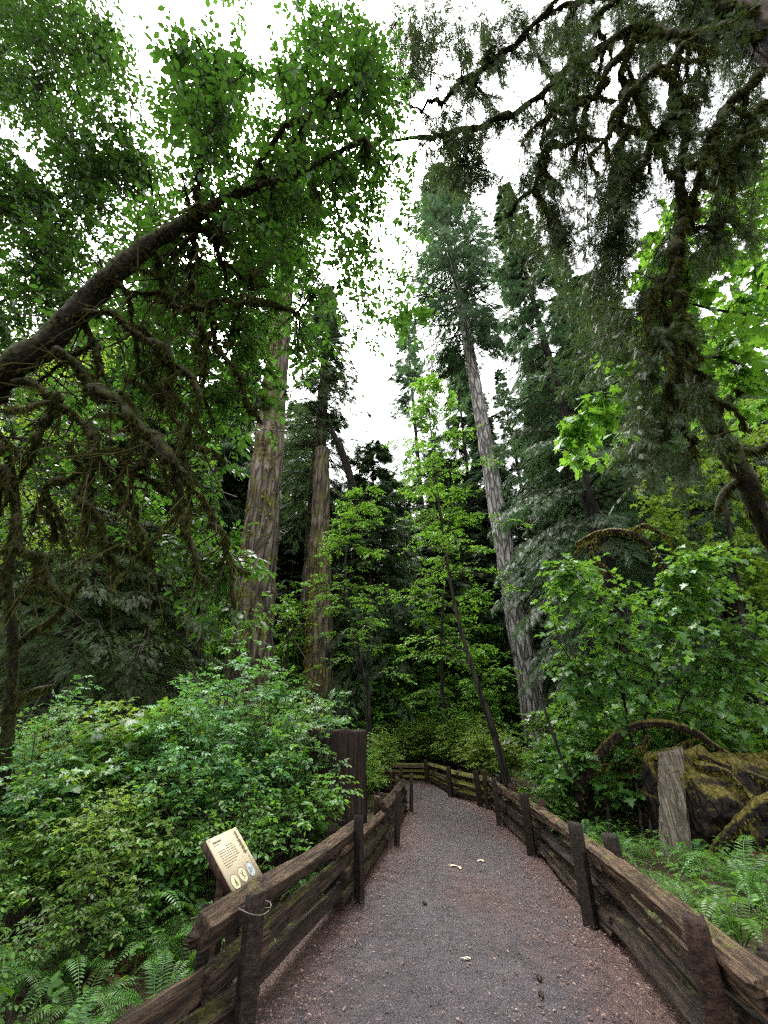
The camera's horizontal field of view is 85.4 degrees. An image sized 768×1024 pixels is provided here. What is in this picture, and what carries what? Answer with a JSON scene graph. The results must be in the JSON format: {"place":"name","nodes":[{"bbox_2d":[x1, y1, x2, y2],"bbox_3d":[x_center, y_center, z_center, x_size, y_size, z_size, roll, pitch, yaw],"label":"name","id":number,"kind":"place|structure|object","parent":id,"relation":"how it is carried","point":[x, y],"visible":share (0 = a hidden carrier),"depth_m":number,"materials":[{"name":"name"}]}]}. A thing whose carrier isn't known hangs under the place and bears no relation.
{"place":"outdoors","nodes":[
{"label":"outdoors","id":0,"kind":"place"},
{"bbox_2d":[0,746,767,1023],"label":"ground","id":1,"kind":"structure","parent":0,"point":[140,991],"depth_m":4.07,"materials":[{"name":"plant"}]},
{"bbox_2d":[0,874,49,1011],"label":"shrub","id":2,"kind":"object","parent":1,"relation":"on","point":[5,969],"visible":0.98,"depth_m":2.65,"materials":[{"name":"green plant"}]},
{"bbox_2d":[0,449,83,831],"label":"crooked tree","id":3,"kind":"object","parent":1,"relation":"on","point":[11,704],"visible":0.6,"depth_m":4.56,"materials":[{"name":"brown plant"}]},
{"bbox_2d":[0,946,85,1017],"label":"sword fern","id":4,"kind":"object","parent":1,"relation":"on","point":[21,985],"visible":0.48,"depth_m":2.91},
{"bbox_2d":[0,762,101,943],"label":"shrub","id":5,"kind":"object","parent":1,"relation":"on","point":[5,867],"visible":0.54,"depth_m":3.75,"materials":[{"name":"green plant"}]},
{"bbox_2d":[0,408,105,747],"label":"hemlock tree","id":6,"kind":"object","parent":1,"relation":"on","point":[21,569],"visible":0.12,"depth_m":11.97,"materials":[{"name":"green plant"}]},
{"bbox_2d":[0,329,111,659],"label":"cedar tree","id":7,"kind":"object","parent":1,"relation":"on","point":[7,430],"visible":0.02,"depth_m":27.59,"materials":[{"name":"green plant"}]},
{"bbox_2d":[0,675,123,898],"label":"shrub","id":8,"kind":"object","parent":1,"relation":"on","point":[6,810],"visible":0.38,"depth_m":4.80,"materials":[{"name":"green plant"}]},
{"bbox_2d":[0,796,132,948],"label":"shrub","id":9,"kind":"object","parent":1,"relation":"on","point":[20,883],"visible":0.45,"depth_m":3.64,"materials":[{"name":"green plant"}]},
{"bbox_2d":[0,699,138,850],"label":"shrub","id":10,"kind":"object","parent":1,"relation":"on","point":[46,741],"visible":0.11,"depth_m":5.97,"materials":[{"name":"green plant"}]},
{"bbox_2d":[0,254,139,575],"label":"broadleaf tree","id":11,"kind":"object","parent":1,"relation":"on","point":[26,488],"visible":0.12,"depth_m":10.16,"materials":[{"name":"green plant"}]},
{"bbox_2d":[0,744,151,912],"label":"shrub","id":12,"kind":"object","parent":1,"relation":"on","point":[53,814],"visible":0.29,"depth_m":4.34,"materials":[{"name":"green plant"}]},
{"bbox_2d":[0,925,156,1022],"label":"sword fern","id":13,"kind":"object","parent":1,"relation":"on","point":[46,980],"visible":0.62,"depth_m":2.94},
{"bbox_2d":[0,833,161,993],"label":"shrub","id":14,"kind":"object","parent":1,"relation":"on","point":[61,930],"visible":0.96,"depth_m":3.16,"materials":[{"name":"green plant"}]},
{"bbox_2d":[15,960,148,1023],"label":"sword fern","id":15,"kind":"object","parent":1,"relation":"on","point":[64,1007],"visible":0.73,"depth_m":2.74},
{"bbox_2d":[0,435,176,766],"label":"hemlock tree","id":16,"kind":"object","parent":1,"relation":"on","point":[92,606],"visible":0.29,"depth_m":9.13,"materials":[{"name":"green plant"}]},
{"bbox_2d":[0,324,179,737],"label":"cedar tree","id":17,"kind":"object","parent":1,"relation":"on","point":[113,441],"visible":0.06,"depth_m":23.04,"materials":[{"name":"green plant"}]},
{"bbox_2d":[0,0,185,392],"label":"broadleaf tree","id":18,"kind":"object","parent":1,"relation":"on","point":[27,198],"visible":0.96,"depth_m":7.77,"materials":[{"name":"green plant"}]},
{"bbox_2d":[0,459,188,737],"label":"hemlock tree","id":19,"kind":"object","parent":1,"relation":"on","point":[139,636],"visible":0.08,"depth_m":13.77,"materials":[{"name":"green plant"}]},
{"bbox_2d":[0,768,193,943],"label":"shrub","id":20,"kind":"object","parent":1,"relation":"on","point":[110,834],"visible":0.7,"depth_m":3.80,"materials":[{"name":"green plant"}]},
{"bbox_2d":[11,854,207,961],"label":"sword fern","id":21,"kind":"object","parent":1,"relation":"on","point":[156,897],"visible":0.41,"depth_m":3.50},
{"bbox_2d":[2,697,218,882],"bbox_3d":[-3.722,3.688,5.633,2.640,2.246,2.875,20,-34,-32],"label":"shrub","id":22,"kind":"object","parent":1,"relation":"on","point":[107,780],"visible":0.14,"depth_m":5.41,"materials":[{"name":"green plant"}]},
{"bbox_2d":[14,450,236,772],"bbox_3d":[-5.656,2.731,10.671,5.397,10.226,5.061,-22,-35,35],"label":"hemlock tree","id":23,"kind":"object","parent":1,"relation":"on","point":[136,666],"visible":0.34,"depth_m":9.89,"materials":[{"name":"green plant"}]},
{"bbox_2d":[85,913,196,985],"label":"sword fern","id":24,"kind":"object","parent":1,"relation":"on","point":[180,932],"visible":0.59,"depth_m":3.30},
{"bbox_2d":[29,698,253,887],"bbox_3d":[-3.134,3.564,5.330,2.448,2.140,2.542,20,-34,-32],"label":"shrub","id":25,"kind":"object","parent":1,"relation":"on","point":[128,741],"visible":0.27,"depth_m":5.20,"materials":[{"name":"green plant"}]},
{"bbox_2d":[87,759,217,940],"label":"shrub","id":26,"kind":"object","parent":1,"relation":"on","point":[158,869],"visible":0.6,"depth_m":3.96,"materials":[{"name":"green plant"}]},
{"bbox_2d":[89,950,231,1019],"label":"sword fern","id":27,"kind":"object","parent":1,"relation":"on","point":[137,1000],"visible":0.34,"depth_m":2.83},
{"bbox_2d":[70,674,264,900],"bbox_3d":[-2.515,3.302,5.163,1.976,2.417,2.083,-6,-29,12],"label":"shrub","id":28,"kind":"object","parent":1,"relation":"on","point":[221,761],"visible":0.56,"depth_m":5.00,"materials":[{"name":"green plant"}]},
{"bbox_2d":[100,574,238,737],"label":"hemlock tree","id":29,"kind":"object","parent":1,"relation":"on","point":[202,660],"visible":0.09,"depth_m":12.31,"materials":[{"name":"green plant"}]},
{"bbox_2d":[82,692,260,859],"bbox_3d":[-3.332,4.019,6.376,2.772,2.415,3.019,8,-29,-14],"label":"shrub","id":30,"kind":"object","parent":1,"relation":"on","point":[122,708],"visible":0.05,"depth_m":6.37,"materials":[{"name":"green plant"}]},
{"bbox_2d":[120,921,224,987],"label":"sword fern","id":31,"kind":"object","parent":1,"relation":"on","point":[179,961],"visible":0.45,"depth_m":3.19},
{"bbox_2d":[118,578,251,744],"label":"broadleaf tree","id":32,"kind":"object","parent":1,"relation":"on","point":[220,644],"visible":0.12,"depth_m":16.62,"materials":[{"name":"green plant"}]},
{"bbox_2d":[160,334,265,675],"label":"conifer tree","id":33,"kind":"object","parent":1,"relation":"on","point":[226,449],"visible":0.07,"depth_m":38.53,"materials":[{"name":"green plant"}]},
{"bbox_2d":[115,419,316,716],"bbox_3d":[-5.864,1.946,13.232,7.808,12.417,4.974,-6,-29,11],"label":"broadleaf tree","id":34,"kind":"object","parent":1,"relation":"on","point":[197,653],"visible":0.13,"depth_m":12.94,"materials":[{"name":"green plant"}]},
{"bbox_2d":[113,628,324,876],"bbox_3d":[-2.516,3.478,6.197,2.979,3.275,2.826,9,-30,-17],"label":"shrub","id":35,"kind":"object","parent":1,"relation":"on","point":[229,689],"visible":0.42,"depth_m":6.10,"materials":[{"name":"green plant"}]},
{"bbox_2d":[0,0,439,663],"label":"broadleaf tree","id":36,"kind":"object","parent":1,"relation":"on","point":[252,230],"visible":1,"depth_m":4.88,"materials":[{"name":"green plant"}]},
{"bbox_2d":[129,745,314,905],"bbox_3d":[-1.736,3.422,4.473,1.889,1.613,1.570,15,-32,-26],"label":"shrub","id":37,"kind":"object","parent":1,"relation":"on","point":[252,839],"visible":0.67,"depth_m":4.48,"materials":[{"name":"green plant"}]},
{"bbox_2d":[162,448,283,749],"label":"cedar tree","id":38,"kind":"object","parent":1,"relation":"on","point":[239,502],"visible":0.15,"depth_m":37.19,"materials":[{"name":"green plant"}]},
{"bbox_2d":[200,827,261,991],"bbox_3d":[-1.195,3.106,3.097,0.327,1.148,0.526,-3,-29,6],"label":"interpretive sign","id":39,"kind":"object","parent":1,"relation":"on","point":[231,861],"visible":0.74,"depth_m":3.18,"materials":[{"name":"beige wood"}]},
{"bbox_2d":[110,767,412,1023],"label":"split rail fence","id":40,"kind":"object","parent":1,"relation":"on","point":[349,853],"visible":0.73,"depth_m":2.83,"materials":[{"name":"brown wood"}]},
{"bbox_2d":[196,661,351,868],"bbox_3d":[-1.750,3.915,6.680,2.662,2.939,2.806,-23,-36,35],"label":"shrub","id":41,"kind":"object","parent":1,"relation":"on","point":[300,739],"visible":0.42,"depth_m":6.42,"materials":[{"name":"green plant"}]},
{"bbox_2d":[201,160,359,781],"bbox_3d":[-7.678,-12.218,28.191,9.856,52.570,10.210,-11,-30,19],"label":"douglas fir","id":42,"kind":"object","parent":1,"relation":"on","point":[262,502],"visible":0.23,"depth_m":20.74,"materials":[{"name":"brown plant"}]},
{"bbox_2d":[205,714,362,872],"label":"shrub","id":43,"kind":"object","parent":1,"relation":"on","point":[312,812],"visible":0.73,"depth_m":5.36,"materials":[{"name":"green plant"}]},
{"bbox_2d":[273,523,304,676],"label":"cedar tree","id":44,"kind":"object","parent":1,"relation":"on","point":[288,554],"visible":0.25,"depth_m":39.61,"materials":[{"name":"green plant"}]},
{"bbox_2d":[271,567,308,742],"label":"maple sapling","id":45,"kind":"object","parent":1,"relation":"on","point":[298,614],"visible":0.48,"depth_m":21.37,"materials":[{"name":"green plant"}]},
{"bbox_2d":[274,410,313,670],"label":"conifer tree","id":46,"kind":"object","parent":1,"relation":"on","point":[293,513],"visible":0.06,"depth_m":45.65,"materials":[{"name":"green plant"}]},
{"bbox_2d":[271,595,336,741],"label":"broadleaf tree","id":47,"kind":"object","parent":1,"relation":"on","point":[280,650],"visible":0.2,"depth_m":26.94,"materials":[{"name":"green plant"}]},
{"bbox_2d":[268,773,343,856],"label":"shrub","id":48,"kind":"object","parent":1,"relation":"on","point":[319,831],"visible":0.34,"depth_m":5.64,"materials":[{"name":"green plant"}]},
{"bbox_2d":[240,282,383,733],"bbox_3d":[-5.712,-4.890,35.384,11.731,46.453,11.636,8,-30,-15],"label":"douglas fir","id":49,"kind":"object","parent":1,"relation":"on","point":[324,422],"visible":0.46,"depth_m":36.01,"materials":[{"name":"green plant"}]},
{"bbox_2d":[260,678,374,837],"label":"shrub","id":50,"kind":"object","parent":1,"relation":"on","point":[326,719],"visible":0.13,"depth_m":7.90,"materials":[{"name":"green plant"}]},
{"bbox_2d":[300,445,335,734],"bbox_3d":[-3.400,4.543,25.960,2.740,20.937,2.753,25,-37,-38],"label":"dead snag","id":51,"kind":"object","parent":1,"relation":"on","point":[314,650],"visible":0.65,"depth_m":25.07,"materials":[{"name":"brown wood"}]},
{"bbox_2d":[298,727,366,865],"bbox_3d":[-0.782,4.514,6.546,1.064,2.113,0.745,0,-28,0],"label":"cut stump","id":52,"kind":"object","parent":1,"relation":"on","point":[343,744],"visible":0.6,"depth_m":6.50,"materials":[{"name":"brown wood"}]},
{"bbox_2d":[283,481,419,794],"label":"maple sapling","id":53,"kind":"object","parent":1,"relation":"on","point":[367,508],"visible":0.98,"depth_m":16.72,"materials":[{"name":"green plant"}]},
{"bbox_2d":[282,438,439,762],"bbox_3d":[-0.943,4.620,27.985,10.042,23.197,9.919,9,-30,-17],"label":"cedar tree","id":54,"kind":"object","parent":1,"relation":"on","point":[365,465],"visible":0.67,"depth_m":27.78,"materials":[{"name":"green plant"}]},
{"bbox_2d":[329,429,378,665],"bbox_3d":[-1.609,4.104,28.894,1.490,18.871,9.026,-11,-30,20],"label":"broken trunk","id":55,"kind":"object","parent":54,"relation":"attached to","point":[348,471],"visible":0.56,"depth_m":29.51,"materials":[{"name":"brown wood"}]},
{"bbox_2d":[356,726,405,769],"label":"shrub","id":56,"kind":"object","parent":1,"relation":"on","point":[385,752],"visible":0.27,"depth_m":16.30,"materials":[{"name":"green plant"}]},
{"bbox_2d":[0,761,767,1023],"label":"undergrowth","id":57,"kind":"object","parent":1,"relation":"on","point":[56,980],"visible":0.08,"depth_m":4.65,"materials":[{"name":"green plant"}]},
{"bbox_2d":[338,478,434,757],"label":"cedar tree","id":58,"kind":"object","parent":1,"relation":"on","point":[401,508],"visible":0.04,"depth_m":41.03,"materials":[{"name":"green plant"}]},
{"bbox_2d":[349,642,426,768],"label":"broadleaf tree","id":59,"kind":"object","parent":1,"relation":"on","point":[393,689],"visible":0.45,"depth_m":22.40,"materials":[{"name":"green plant"}]},
{"bbox_2d":[374,719,430,768],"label":"shrub","id":60,"kind":"object","parent":1,"relation":"on","point":[402,746],"visible":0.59,"depth_m":19.76,"materials":[{"name":"green plant"}]},
{"bbox_2d":[381,321,455,502],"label":"douglas fir","id":61,"kind":"object","parent":1,"relation":"on","point":[404,400],"visible":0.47,"depth_m":58.15,"materials":[{"name":"green plant"}]},
{"bbox_2d":[394,716,460,772],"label":"shrub","id":62,"kind":"object","parent":1,"relation":"on","point":[424,744],"visible":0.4,"depth_m":20.09,"materials":[{"name":"green plant"}]},
{"bbox_2d":[377,759,493,808],"bbox_3d":[0.240,10.077,15.686,4.450,1.227,11.694,25,-37,-38],"label":"split rail fence","id":63,"kind":"object","parent":1,"relation":"on","point":[450,785],"visible":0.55,"depth_m":12.73,"materials":[{"name":"brown wood"}]},
{"bbox_2d":[401,486,492,775],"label":"maple sapling","id":64,"kind":"object","parent":1,"relation":"on","point":[443,692],"visible":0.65,"depth_m":20.73,"materials":[{"name":"green plant"}]},
{"bbox_2d":[411,622,485,768],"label":"broadleaf tree","id":65,"kind":"object","parent":1,"relation":"on","point":[436,628],"visible":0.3,"depth_m":25.49,"materials":[{"name":"green plant"}]},
{"bbox_2d":[397,508,507,763],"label":"cedar tree","id":66,"kind":"object","parent":1,"relation":"on","point":[426,551],"visible":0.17,"depth_m":30.36,"materials":[{"name":"green plant"}]},
{"bbox_2d":[376,371,532,802],"bbox_3d":[2.335,0.282,14.747,5.226,17.423,5.424,0,-28,0],"label":"maple sapling","id":67,"kind":"object","parent":1,"relation":"on","point":[436,386],"visible":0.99,"depth_m":14.78,"materials":[{"name":"green plant"}]},
{"bbox_2d":[398,458,518,747],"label":"cedar tree","id":68,"kind":"object","parent":1,"relation":"on","point":[445,482],"visible":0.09,"depth_m":46.07,"materials":[{"name":"green plant"}]},
{"bbox_2d":[370,161,548,769],"bbox_3d":[6.863,-15.112,37.626,17.203,66.552,16.245,0,-28,0],"label":"douglas fir","id":69,"kind":"object","parent":1,"relation":"on","point":[472,318],"visible":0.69,"depth_m":38.34,"materials":[{"name":"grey plant"}]},
{"bbox_2d":[428,710,510,781],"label":"shrub","id":70,"kind":"object","parent":1,"relation":"on","point":[458,741],"visible":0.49,"depth_m":17.27,"materials":[{"name":"green plant"}]},
{"bbox_2d":[419,612,522,738],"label":"broadleaf tree","id":71,"kind":"object","parent":1,"relation":"on","point":[450,621],"visible":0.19,"depth_m":25.82,"materials":[{"name":"green plant"}]},
{"bbox_2d":[434,364,510,662],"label":"conifer tree","id":72,"kind":"object","parent":1,"relation":"on","point":[463,452],"visible":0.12,"depth_m":50.33,"materials":[{"name":"green plant"}]},
{"bbox_2d":[450,587,523,738],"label":"broadleaf tree","id":73,"kind":"object","parent":1,"relation":"on","point":[505,694],"visible":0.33,"depth_m":27.52,"materials":[{"name":"green plant"}]},
{"bbox_2d":[447,725,529,783],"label":"shrub","id":74,"kind":"object","parent":1,"relation":"on","point":[472,756],"visible":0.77,"depth_m":14.42,"materials":[{"name":"green plant"}]},
{"bbox_2d":[455,645,525,770],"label":"broadleaf tree","id":75,"kind":"object","parent":1,"relation":"on","point":[467,681],"visible":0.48,"depth_m":21.93,"materials":[{"name":"green plant"}]},
{"bbox_2d":[442,481,555,756],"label":"cedar tree","id":76,"kind":"object","parent":1,"relation":"on","point":[479,503],"visible":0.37,"depth_m":34.20,"materials":[{"name":"green plant"}]},
{"bbox_2d":[461,392,553,751],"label":"conifer tree","id":77,"kind":"object","parent":1,"relation":"on","point":[474,454],"visible":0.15,"depth_m":40.67,"materials":[{"name":"green plant"}]},
{"bbox_2d":[486,369,564,725],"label":"hemlock tree","id":78,"kind":"object","parent":1,"relation":"on","point":[495,437],"visible":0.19,"depth_m":38.49,"materials":[{"name":"green plant"}]},
{"bbox_2d":[528,781,583,833],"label":"shrub","id":79,"kind":"object","parent":1,"relation":"on","point":[555,806],"visible":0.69,"depth_m":7.97,"materials":[{"name":"green plant"}]},
{"bbox_2d":[522,730,618,817],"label":"shrub","id":80,"kind":"object","parent":1,"relation":"on","point":[539,773],"visible":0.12,"depth_m":9.79,"materials":[{"name":"green plant"}]},
{"bbox_2d":[502,702,640,807],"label":"shrub","id":81,"kind":"object","parent":1,"relation":"on","point":[537,726],"visible":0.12,"depth_m":11.53,"materials":[{"name":"green plant"}]},
{"bbox_2d":[378,0,767,518],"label":"spruce tree","id":82,"kind":"object","parent":1,"relation":"on","point":[719,33],"visible":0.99,"depth_m":6.80,"materials":[{"name":"green plant"}]},
{"bbox_2d":[521,713,650,826],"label":"shrub","id":83,"kind":"object","parent":1,"relation":"on","point":[621,797],"visible":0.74,"depth_m":8.27,"materials":[{"name":"green plant"}]},
{"bbox_2d":[496,384,716,737],"bbox_3d":[12.283,1.925,26.536,11.676,26.973,11.534,12,-31,-20],"label":"cedar tree","id":84,"kind":"object","parent":1,"relation":"on","point":[534,594],"visible":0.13,"depth_m":25.95,"materials":[{"name":"green plant"}]},
{"bbox_2d":[482,769,767,1023],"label":"split rail fence","id":85,"kind":"object","parent":1,"relation":"on","point":[715,975],"visible":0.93,"depth_m":3.00,"materials":[{"name":"brown wood"}]},
{"bbox_2d":[485,182,767,735],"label":"hemlock tree","id":86,"kind":"object","parent":1,"relation":"on","point":[511,279],"visible":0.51,"depth_m":18.42,"materials":[{"name":"green plant"}]},
{"bbox_2d":[574,523,710,733],"bbox_3d":[6.883,3.169,10.151,3.112,5.687,1.688,13,-31,-23],"label":"mossy branch","id":87,"kind":"object","parent":86,"relation":"attached to","point":[632,533],"visible":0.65,"depth_m":10.76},
{"bbox_2d":[530,541,767,839],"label":"broadleaf tree","id":88,"kind":"object","parent":1,"relation":"on","point":[688,575],"visible":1,"depth_m":8.38,"materials":[{"name":"green plant"}]},
{"bbox_2d":[548,264,767,722],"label":"hemlock tree","id":89,"kind":"object","parent":1,"relation":"on","point":[576,280],"visible":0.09,"depth_m":22.02,"materials":[{"name":"green plant"}]},
{"bbox_2d":[553,149,767,480],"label":"maple tree","id":90,"kind":"object","parent":1,"relation":"on","point":[738,317],"visible":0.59,"depth_m":7.94,"materials":[{"name":"green plant"}]},
{"bbox_2d":[594,702,740,791],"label":"shrub","id":91,"kind":"object","parent":1,"relation":"on","point":[656,743],"visible":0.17,"depth_m":9.04,"materials":[{"name":"green plant"}]},
{"bbox_2d":[589,268,767,738],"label":"hemlock tree","id":92,"kind":"object","parent":1,"relation":"on","point":[725,604],"visible":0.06,"depth_m":17.79,"materials":[{"name":"green plant"}]},
{"bbox_2d":[640,839,727,876],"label":"sword fern","id":93,"kind":"object","parent":1,"relation":"on","point":[690,862],"visible":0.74,"depth_m":5.60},
{"bbox_2d":[627,399,767,715],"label":"maple tree","id":94,"kind":"object","parent":1,"relation":"on","point":[660,517],"visible":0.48,"depth_m":13.19,"materials":[{"name":"green plant"}]},
{"bbox_2d":[636,881,764,924],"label":"sword fern","id":95,"kind":"object","parent":1,"relation":"on","point":[684,898],"visible":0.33,"depth_m":4.20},
{"bbox_2d":[637,887,767,946],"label":"sword fern","id":96,"kind":"object","parent":1,"relation":"on","point":[735,922],"visible":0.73,"depth_m":3.62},
{"bbox_2d":[638,744,767,855],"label":"mossy log","id":97,"kind":"object","parent":1,"relation":"on","point":[684,800],"visible":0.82,"depth_m":6.65,"materials":[{"name":"brown wood"}]},
{"bbox_2d":[571,719,735,811],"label":"mossy branch","id":98,"kind":"object","parent":97,"relation":"on","point":[607,744],"visible":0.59,"depth_m":8.08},
{"bbox_2d":[650,697,767,753],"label":"shrub","id":99,"kind":"object","parent":1,"relation":"on","point":[735,745],"visible":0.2,"depth_m":8.74,"materials":[{"name":"green plant"}]},
{"bbox_2d":[665,835,767,909],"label":"sword fern","id":100,"kind":"object","parent":1,"relation":"on","point":[739,871],"visible":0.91,"depth_m":4.60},
{"bbox_2d":[683,323,767,551],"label":"leaning tree","id":101,"kind":"object","parent":1,"relation":"on","point":[745,483],"visible":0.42,"depth_m":7.93,"materials":[{"name":"brown plant"}]},
{"bbox_2d":[693,751,767,860],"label":"mossy root","id":102,"kind":"object","parent":1,"relation":"on","point":[755,808],"visible":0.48,"depth_m":6.21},
{"bbox_2d":[715,859,767,917],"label":"sword fern","id":103,"kind":"object","parent":1,"relation":"on","point":[758,884],"visible":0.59,"depth_m":4.24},
{"bbox_2d":[0,0,767,545],"label":"sky","id":104,"kind":"structure","parent":0,"point":[374,374],"materials":[{"name":"white"}]},
{"bbox_2d":[255,781,687,1023],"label":"path","id":105,"kind":"structure","parent":0,"point":[437,970],"depth_m":3.49,"materials":[{"name":"gravel"}]},
{"bbox_2d":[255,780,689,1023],"bbox_3d":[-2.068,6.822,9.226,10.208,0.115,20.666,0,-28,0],"label":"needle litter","id":106,"kind":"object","parent":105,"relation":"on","point":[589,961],"visible":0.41,"depth_m":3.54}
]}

